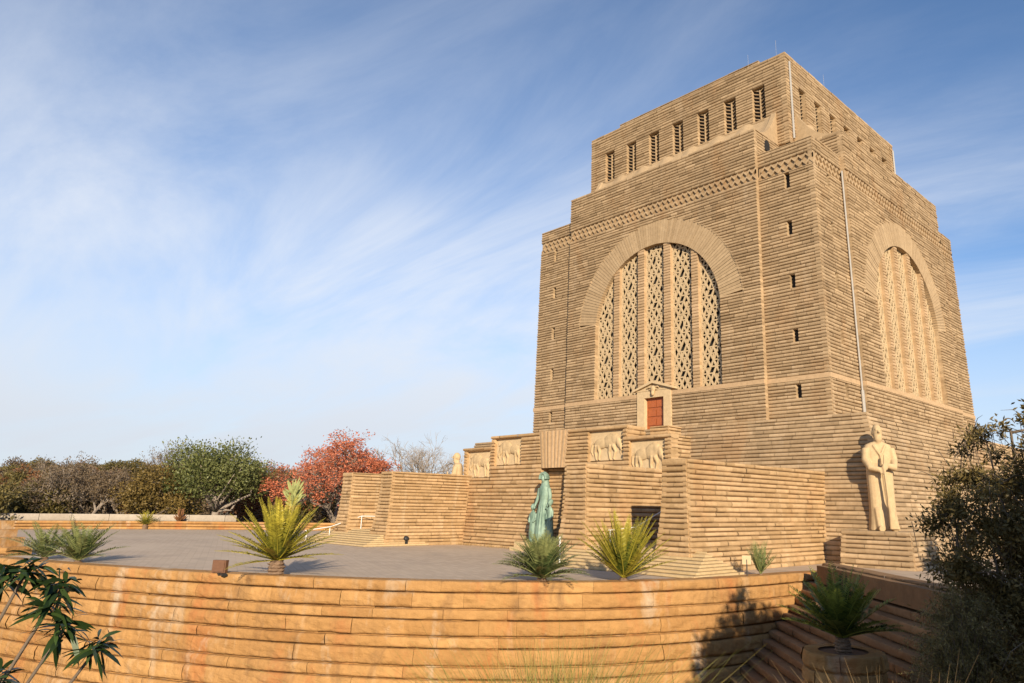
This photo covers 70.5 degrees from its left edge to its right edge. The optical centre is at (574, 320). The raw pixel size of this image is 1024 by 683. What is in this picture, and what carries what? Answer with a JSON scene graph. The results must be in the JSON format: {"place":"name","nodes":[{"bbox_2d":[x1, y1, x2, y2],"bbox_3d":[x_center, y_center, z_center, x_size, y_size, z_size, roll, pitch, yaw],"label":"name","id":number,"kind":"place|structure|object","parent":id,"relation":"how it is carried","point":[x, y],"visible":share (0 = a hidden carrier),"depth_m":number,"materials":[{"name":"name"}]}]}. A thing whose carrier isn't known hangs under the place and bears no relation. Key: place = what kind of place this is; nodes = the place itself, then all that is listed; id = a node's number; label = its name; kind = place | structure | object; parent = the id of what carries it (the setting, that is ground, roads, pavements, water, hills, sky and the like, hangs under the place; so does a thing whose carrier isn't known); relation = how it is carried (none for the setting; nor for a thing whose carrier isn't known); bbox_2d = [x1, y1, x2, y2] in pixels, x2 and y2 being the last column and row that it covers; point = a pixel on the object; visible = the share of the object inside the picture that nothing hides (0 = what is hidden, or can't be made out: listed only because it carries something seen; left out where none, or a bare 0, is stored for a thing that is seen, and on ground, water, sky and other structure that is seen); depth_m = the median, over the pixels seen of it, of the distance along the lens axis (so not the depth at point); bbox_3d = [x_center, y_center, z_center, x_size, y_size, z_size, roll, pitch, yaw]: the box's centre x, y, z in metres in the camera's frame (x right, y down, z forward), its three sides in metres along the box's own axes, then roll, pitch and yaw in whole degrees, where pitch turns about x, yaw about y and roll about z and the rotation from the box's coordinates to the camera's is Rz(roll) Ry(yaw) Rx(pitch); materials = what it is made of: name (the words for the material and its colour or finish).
{"place":"outdoors","nodes":[
{"label":"outdoors","id":0,"kind":"place"},
{"bbox_2d":[11,529,1005,587],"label":"plaza","id":1,"kind":"structure","parent":0,"point":[190,549],"depth_m":49.74,"materials":[{"name":"grey concrete"}]},
{"bbox_2d":[0,520,31,555],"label":"stepped wall","id":2,"kind":"structure","parent":1,"relation":"on","point":[7,530],"depth_m":49.17,"materials":[{"name":"stone"}]},
{"bbox_2d":[0,521,81,559],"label":"cycad","id":3,"kind":"object","parent":1,"relation":"on","point":[40,548],"visible":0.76,"depth_m":45.50,"materials":[{"name":"green plant"}]},
{"bbox_2d":[39,514,130,561],"bbox_3d":[-29.885,13.377,44.078,5.210,2.973,4.567,-13,-20,43],"label":"cycad","id":4,"kind":"object","parent":1,"relation":"on","point":[79,546],"visible":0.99,"depth_m":43.51,"materials":[{"name":"green plant"}]},
{"bbox_2d":[136,510,160,528],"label":"cycad","id":5,"kind":"object","parent":1,"relation":"on","point":[143,519],"visible":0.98,"depth_m":95.51,"materials":[{"name":"green plant"}]},
{"bbox_2d":[12,520,334,530],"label":"back wall","id":6,"kind":"structure","parent":1,"relation":"on","point":[196,525],"depth_m":96.16,"materials":[{"name":"stone"}]},
{"bbox_2d":[282,477,305,517],"bbox_3d":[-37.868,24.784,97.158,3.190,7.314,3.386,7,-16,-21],"label":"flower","id":7,"kind":"object","parent":1,"relation":"on","point":[295,490],"visible":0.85,"depth_m":97.00,"materials":[{"name":"green plant"}]},
{"bbox_2d":[333,472,381,531],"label":"court wall","id":8,"kind":"structure","parent":1,"relation":"on","point":[360,494],"depth_m":73.62,"materials":[{"name":"stone"}]},
{"bbox_2d":[301,529,428,546],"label":"stair flight","id":9,"kind":"object","parent":1,"relation":"on","point":[361,538],"visible":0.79,"depth_m":68.14,"materials":[{"name":"stone"}]},
{"bbox_2d":[305,516,374,539],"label":"handrail","id":10,"kind":"object","parent":9,"relation":"on","point":[340,523],"visible":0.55,"depth_m":72.62,"materials":[{"name":"white metal"}]},
{"bbox_2d":[403,536,408,543],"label":"spotlight","id":11,"kind":"object","parent":1,"relation":"on","point":[406,538],"visible":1,"depth_m":67.51,"materials":[{"name":"black metal"}]},
{"bbox_2d":[509,541,533,551],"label":"statue plinth","id":12,"kind":"structure","parent":1,"relation":"on","point":[516,547],"depth_m":62.96,"materials":[{"name":"stone"}]},
{"bbox_2d":[528,471,553,542],"bbox_3d":[-2.723,16.491,63.858,2.777,6.082,1.887,-10,-18,36],"label":"statue","id":13,"kind":"object","parent":12,"relation":"on","point":[540,520],"visible":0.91,"depth_m":63.45,"materials":[{"name":"teal metal"}]},
{"bbox_2d":[369,425,690,549],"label":"entrance block","id":14,"kind":"structure","parent":1,"relation":"on","point":[596,474],"depth_m":67.22,"materials":[{"name":"stone"}]},
{"bbox_2d":[555,544,743,577],"bbox_3d":[3.690,15.290,46.147,13.300,1.420,5.100,-13,-20,43],"label":"stair flight","id":15,"kind":"object","parent":1,"relation":"on","point":[697,564],"visible":0.48,"depth_m":42.63,"materials":[{"name":"stone"}]},
{"bbox_2d":[654,458,826,570],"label":"court wall","id":16,"kind":"structure","parent":1,"relation":"on","point":[727,512],"depth_m":47.97,"materials":[{"name":"stone"}]},
{"bbox_2d":[742,555,750,575],"bbox_3d":[9.991,14.306,41.740,0.527,1.320,0.061,1,-15,0],"label":"sign","id":17,"kind":"object","parent":1,"relation":"on","point":[746,559],"visible":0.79,"depth_m":41.82,"materials":[{"name":"beige metal"}]},
{"bbox_2d":[746,539,774,574],"bbox_3d":[11.054,14.110,42.841,1.604,2.288,2.273,0,-15,4],"label":"cycad","id":18,"kind":"object","parent":1,"relation":"on","point":[759,562],"visible":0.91,"depth_m":42.41,"materials":[{"name":"green plant"}]},
{"bbox_2d":[840,530,940,570],"bbox_3d":[22.571,16.450,51.723,5.457,2.600,4.802,-13,-20,43],"label":"pedestal","id":19,"kind":"object","parent":1,"relation":"on","point":[892,550],"visible":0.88,"depth_m":50.04,"materials":[{"name":"stone"}]},
{"bbox_2d":[861,424,900,530],"bbox_3d":[22.835,11.671,53.657,2.583,7.826,2.270,-1,-15,7],"label":"statue","id":20,"kind":"object","parent":19,"relation":"on","point":[879,459],"visible":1,"depth_m":53.27,"materials":[{"name":"stone"}]},
{"bbox_2d":[0,475,1023,682],"bbox_3d":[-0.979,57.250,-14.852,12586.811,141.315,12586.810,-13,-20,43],"label":"ground","id":21,"kind":"structure","parent":0,"point":[372,612],"depth_m":39.39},
{"bbox_2d":[0,463,24,472],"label":"hill tree","id":22,"kind":"object","parent":21,"relation":"on","point":[8,467],"visible":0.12,"depth_m":261.75,"materials":[{"name":"green plant"}]},
{"bbox_2d":[0,472,27,519],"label":"tree","id":23,"kind":"object","parent":21,"relation":"on","point":[3,497],"visible":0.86,"depth_m":92.09,"materials":[{"name":"green plant"}]},
{"bbox_2d":[2,456,29,471],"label":"hill tree","id":24,"kind":"object","parent":21,"relation":"on","point":[15,462],"visible":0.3,"depth_m":336.80,"materials":[{"name":"grey plant"}]},
{"bbox_2d":[1,469,31,486],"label":"hill tree","id":25,"kind":"object","parent":21,"relation":"on","point":[16,475],"visible":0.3,"depth_m":209.92,"materials":[{"name":"green plant"}]},
{"bbox_2d":[0,464,43,484],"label":"hill tree","id":26,"kind":"object","parent":21,"relation":"on","point":[32,473],"visible":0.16,"depth_m":213.22,"materials":[{"name":"green plant"}]},
{"bbox_2d":[0,476,79,513],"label":"tree","id":27,"kind":"object","parent":21,"relation":"on","point":[21,505],"visible":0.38,"depth_m":98.71,"materials":[{"name":"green plant"}]},
{"bbox_2d":[25,457,58,471],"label":"hill tree","id":28,"kind":"object","parent":21,"relation":"on","point":[34,461],"visible":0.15,"depth_m":327.75,"materials":[{"name":"green plant"}]},
{"bbox_2d":[26,458,61,473],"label":"hill tree","id":29,"kind":"object","parent":21,"relation":"on","point":[42,465],"visible":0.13,"depth_m":277.83,"materials":[{"name":"green plant"}]},
{"bbox_2d":[0,550,123,682],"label":"leafy shrub","id":30,"kind":"object","parent":21,"relation":"on","point":[52,590],"visible":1,"depth_m":3.48,"materials":[{"name":"green plant"}]},
{"bbox_2d":[8,454,120,513],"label":"tree","id":31,"kind":"object","parent":21,"relation":"on","point":[40,466],"visible":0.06,"depth_m":105.75,"materials":[{"name":"green plant"}]},
{"bbox_2d":[16,451,128,516],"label":"tree","id":32,"kind":"object","parent":21,"relation":"on","point":[83,477],"visible":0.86,"depth_m":101.90,"materials":[{"name":"brown plant"}]},
{"bbox_2d":[38,483,109,515],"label":"hill tree","id":33,"kind":"object","parent":21,"relation":"on","point":[88,502],"visible":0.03,"depth_m":106.65,"materials":[{"name":"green plant"}]},
{"bbox_2d":[71,461,148,520],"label":"tree","id":34,"kind":"object","parent":21,"relation":"on","point":[105,505],"visible":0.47,"depth_m":103.72,"materials":[{"name":"brown plant"}]},
{"bbox_2d":[98,459,131,474],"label":"hill tree","id":35,"kind":"object","parent":21,"relation":"on","point":[119,463],"visible":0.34,"depth_m":282.37,"materials":[{"name":"green plant"}]},
{"bbox_2d":[0,513,236,527],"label":"block wall","id":36,"kind":"structure","parent":21,"relation":"on","point":[112,517],"depth_m":96.33,"materials":[{"name":"beige stone"}]},
{"bbox_2d":[123,458,145,476],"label":"hill tree","id":37,"kind":"object","parent":21,"relation":"on","point":[137,461],"visible":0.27,"depth_m":295.72,"materials":[{"name":"green plant"}]},
{"bbox_2d":[109,435,202,514],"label":"brown tree","id":38,"kind":"object","parent":21,"relation":"on","point":[160,458],"visible":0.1,"depth_m":116.40,"materials":[{"name":"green plant"}]},
{"bbox_2d":[107,459,206,514],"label":"yellow tree","id":39,"kind":"object","parent":21,"relation":"on","point":[147,497],"visible":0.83,"depth_m":104.11,"materials":[{"name":"green plant"}]},
{"bbox_2d":[149,498,203,514],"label":"hill tree","id":40,"kind":"object","parent":21,"relation":"on","point":[195,509],"visible":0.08,"depth_m":127.78,"materials":[{"name":"green plant"}]},
{"bbox_2d":[173,508,187,520],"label":"aloe","id":41,"kind":"object","parent":21,"relation":"on","point":[180,514],"visible":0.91,"depth_m":99.00,"materials":[{"name":"orange plant"}]},
{"bbox_2d":[191,496,211,514],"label":"hill tree","id":42,"kind":"object","parent":21,"relation":"on","point":[206,506],"visible":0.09,"depth_m":147.69,"materials":[{"name":"green plant"}]},
{"bbox_2d":[152,435,277,514],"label":"green tree","id":43,"kind":"object","parent":21,"relation":"on","point":[216,477],"visible":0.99,"depth_m":105.69,"materials":[{"name":"green plant"}]},
{"bbox_2d":[207,459,291,521],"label":"tree","id":44,"kind":"object","parent":21,"relation":"on","point":[240,508],"visible":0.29,"depth_m":121.44,"materials":[{"name":"red plant"}]},
{"bbox_2d":[218,495,288,521],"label":"hill tree","id":45,"kind":"object","parent":21,"relation":"on","point":[259,518],"visible":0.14,"depth_m":133.75,"materials":[{"name":"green plant"}]},
{"bbox_2d":[265,470,289,485],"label":"hill tree","id":46,"kind":"object","parent":21,"relation":"on","point":[280,478],"visible":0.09,"depth_m":289.82,"materials":[{"name":"brown plant"}]},
{"bbox_2d":[284,468,303,483],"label":"hill tree","id":47,"kind":"object","parent":21,"relation":"on","point":[291,477],"visible":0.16,"depth_m":313.68,"materials":[{"name":"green plant"}]},
{"bbox_2d":[281,489,338,522],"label":"hill tree","id":48,"kind":"object","parent":21,"relation":"on","point":[309,505],"visible":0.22,"depth_m":135.09,"materials":[{"name":"green plant"}]},
{"bbox_2d":[307,501,336,522],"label":"hill tree","id":49,"kind":"object","parent":21,"relation":"on","point":[321,517],"visible":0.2,"depth_m":124.63,"materials":[{"name":"green plant"}]},
{"bbox_2d":[257,427,402,522],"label":"red tree","id":50,"kind":"object","parent":21,"relation":"on","point":[339,465],"visible":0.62,"depth_m":112.08,"materials":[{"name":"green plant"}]},
{"bbox_2d":[0,555,816,682],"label":"retaining wall","id":51,"kind":"structure","parent":21,"relation":"on","point":[256,637],"depth_m":36.54,"materials":[{"name":"stone"}]},
{"bbox_2d":[211,560,228,575],"bbox_3d":[-18.559,13.038,37.959,1.154,0.770,0.545,-8,-17,32],"label":"spotlight","id":52,"kind":"object","parent":51,"relation":"on","point":[219,567],"visible":1,"depth_m":37.92,"materials":[{"name":"metal"}]},
{"bbox_2d":[218,495,342,574],"bbox_3d":[-15.620,11.477,38.438,6.415,4.289,6.107,-13,-20,43],"label":"cycad","id":53,"kind":"object","parent":51,"relation":"on","point":[280,543],"visible":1,"depth_m":37.69,"materials":[{"name":"green plant"}]},
{"bbox_2d":[493,528,590,582],"bbox_3d":[-1.732,12.046,36.892,4.869,2.873,4.763,-13,-20,43],"label":"cycad","id":54,"kind":"object","parent":51,"relation":"on","point":[542,559],"visible":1,"depth_m":36.53,"materials":[{"name":"green plant"}]},
{"bbox_2d":[578,509,675,580],"bbox_3d":[2.708,11.862,37.889,5.731,3.875,5.596,-13,-20,43],"label":"cycad","id":55,"kind":"object","parent":51,"relation":"on","point":[622,556],"visible":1,"depth_m":37.42,"materials":[{"name":"green plant"}]},
{"bbox_2d":[370,432,462,473],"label":"bare tree","id":56,"kind":"object","parent":21,"relation":"on","point":[422,467],"visible":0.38,"depth_m":119.30,"materials":[{"name":"grey plant"}]},
{"bbox_2d":[440,453,463,473],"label":"bare tree","id":57,"kind":"object","parent":21,"relation":"on","point":[446,465],"visible":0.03,"depth_m":128.57,"materials":[{"name":"grey plant"}]},
{"bbox_2d":[218,621,771,682],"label":"grass tuft","id":58,"kind":"object","parent":21,"relation":"on","point":[557,679],"visible":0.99,"depth_m":13.84,"materials":[{"name":"plant"}]},
{"bbox_2d":[474,40,1023,563],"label":"stone monument","id":59,"kind":"object","parent":21,"relation":"on","point":[750,264],"visible":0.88,"depth_m":77.97,"materials":[{"name":"brown stone"}]},
{"bbox_2d":[607,153,614,180],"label":"attic window","id":60,"kind":"structure","parent":59,"relation":"in","point":[611,157],"depth_m":98.98,"materials":[{"name":"stone"}]},
{"bbox_2d":[628,144,636,172],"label":"attic window","id":61,"kind":"structure","parent":59,"relation":"in","point":[632,164],"depth_m":96.38,"materials":[{"name":"stone"}]},
{"bbox_2d":[651,133,659,163],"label":"attic window","id":62,"kind":"structure","parent":59,"relation":"in","point":[655,142],"depth_m":93.69,"materials":[{"name":"stone"}]},
{"bbox_2d":[647,397,663,428],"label":"door","id":63,"kind":"structure","parent":59,"relation":"in","point":[654,405],"depth_m":78.21,"materials":[{"name":"red wood"}]},
{"bbox_2d":[597,243,722,398],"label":"arched window","id":64,"kind":"structure","parent":59,"relation":"in","point":[659,321],"depth_m":80.73,"materials":[{"name":"stone"}]},
{"bbox_2d":[674,123,683,153],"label":"attic window","id":65,"kind":"structure","parent":59,"relation":"in","point":[679,129],"depth_m":91.07,"materials":[{"name":"stone"}]},
{"bbox_2d":[699,111,709,143],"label":"attic window","id":66,"kind":"structure","parent":59,"relation":"in","point":[704,134],"depth_m":88.45,"materials":[{"name":"stone"}]},
{"bbox_2d":[725,99,736,132],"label":"attic window","id":67,"kind":"structure","parent":59,"relation":"in","point":[731,117],"depth_m":85.79,"materials":[{"name":"stone"}]},
{"bbox_2d":[753,86,766,121],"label":"attic window","id":68,"kind":"structure","parent":59,"relation":"in","point":[759,95],"depth_m":83.17,"materials":[{"name":"stone"}]},
{"bbox_2d":[786,174,789,187],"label":"slit window","id":69,"kind":"structure","parent":59,"relation":"in","point":[787,176],"depth_m":72.98,"materials":[{"name":"black glass"}]},
{"bbox_2d":[789,222,792,234],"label":"slit window","id":70,"kind":"structure","parent":59,"relation":"in","point":[790,224],"depth_m":71.68,"materials":[{"name":"black"}]},
{"bbox_2d":[792,275,795,287],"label":"slit window","id":71,"kind":"structure","parent":59,"relation":"in","point":[793,277],"depth_m":70.24,"materials":[{"name":"black"}]},
{"bbox_2d":[795,330,799,342],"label":"slit window","id":72,"kind":"structure","parent":59,"relation":"in","point":[796,331],"depth_m":68.83,"materials":[{"name":"black"}]},
{"bbox_2d":[798,382,802,397],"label":"slit window","id":73,"kind":"structure","parent":59,"relation":"in","point":[799,386],"depth_m":67.43,"materials":[{"name":"black glass"}]},
{"bbox_2d":[798,91,803,120],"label":"attic window","id":74,"kind":"structure","parent":59,"relation":"in","point":[800,98],"depth_m":83.36,"materials":[{"name":"stone"}]},
{"bbox_2d":[814,104,819,132],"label":"attic window","id":75,"kind":"structure","parent":59,"relation":"in","point":[815,108],"depth_m":85.98,"materials":[{"name":"stone"}]},
{"bbox_2d":[877,246,942,403],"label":"arched window","id":76,"kind":"structure","parent":59,"relation":"in","point":[908,342],"depth_m":80.69,"materials":[{"name":"stone"}]},
{"bbox_2d":[579,656,995,682],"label":"grass tuft","id":77,"kind":"object","parent":21,"relation":"on","point":[857,671],"visible":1,"depth_m":11.70,"materials":[{"name":"green plant"}]},
{"bbox_2d":[731,574,943,682],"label":"stair flight","id":78,"kind":"object","parent":21,"relation":"on","point":[787,641],"visible":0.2,"depth_m":34.74,"materials":[{"name":"red stone"}]},
{"bbox_2d":[801,644,888,682],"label":"planter","id":79,"kind":"object","parent":78,"relation":"on","point":[832,662],"visible":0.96,"depth_m":26.06,"materials":[{"name":"stone"}]},
{"bbox_2d":[781,561,907,653],"bbox_3d":[10.200,10.989,27.572,4.743,3.332,4.810,-13,-20,43],"label":"cycad","id":80,"kind":"object","parent":79,"relation":"in","point":[838,613],"visible":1,"depth_m":27.05,"materials":[{"name":"green plant"}]},
{"bbox_2d":[817,563,991,619],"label":"wall","id":81,"kind":"structure","parent":78,"relation":"on","point":[913,593],"depth_m":33.85,"materials":[{"name":"red stone"}]},
{"bbox_2d":[898,582,1023,682],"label":"twiggy bush","id":82,"kind":"object","parent":21,"relation":"on","point":[964,627],"visible":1,"depth_m":19.31,"materials":[{"name":"green plant"}]},
{"bbox_2d":[903,399,1023,682],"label":"dark tree","id":83,"kind":"object","parent":21,"relation":"on","point":[1002,536],"visible":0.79,"depth_m":20.77,"materials":[{"name":"green plant"}]},
{"bbox_2d":[0,0,1023,474],"label":"sky","id":84,"kind":"structure","parent":0,"point":[291,224],"materials":[{"name":"blue"}]},
{"bbox_2d":[638,543,656,547],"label":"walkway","id":85,"kind":"structure","parent":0,"point":[647,544],"depth_m":49.81,"materials":[{"name":"stone"}]},
{"bbox_2d":[609,511,660,535],"bbox_3d":[5.731,14.569,53.412,9.044,3.831,0.306,13,-19,-39],"label":"handrail","id":86,"kind":"object","parent":85,"relation":"on","point":[641,523],"visible":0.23,"depth_m":52.89,"materials":[{"name":"white metal"}]},
{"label":"pedestal","id":87,"kind":"object","parent":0,"visible":0},
{"bbox_2d":[447,453,462,474],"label":"statue","id":88,"kind":"object","parent":87,"relation":"on","point":[457,468],"visible":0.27,"depth_m":90.50,"materials":[{"name":"stone"}]}
]}

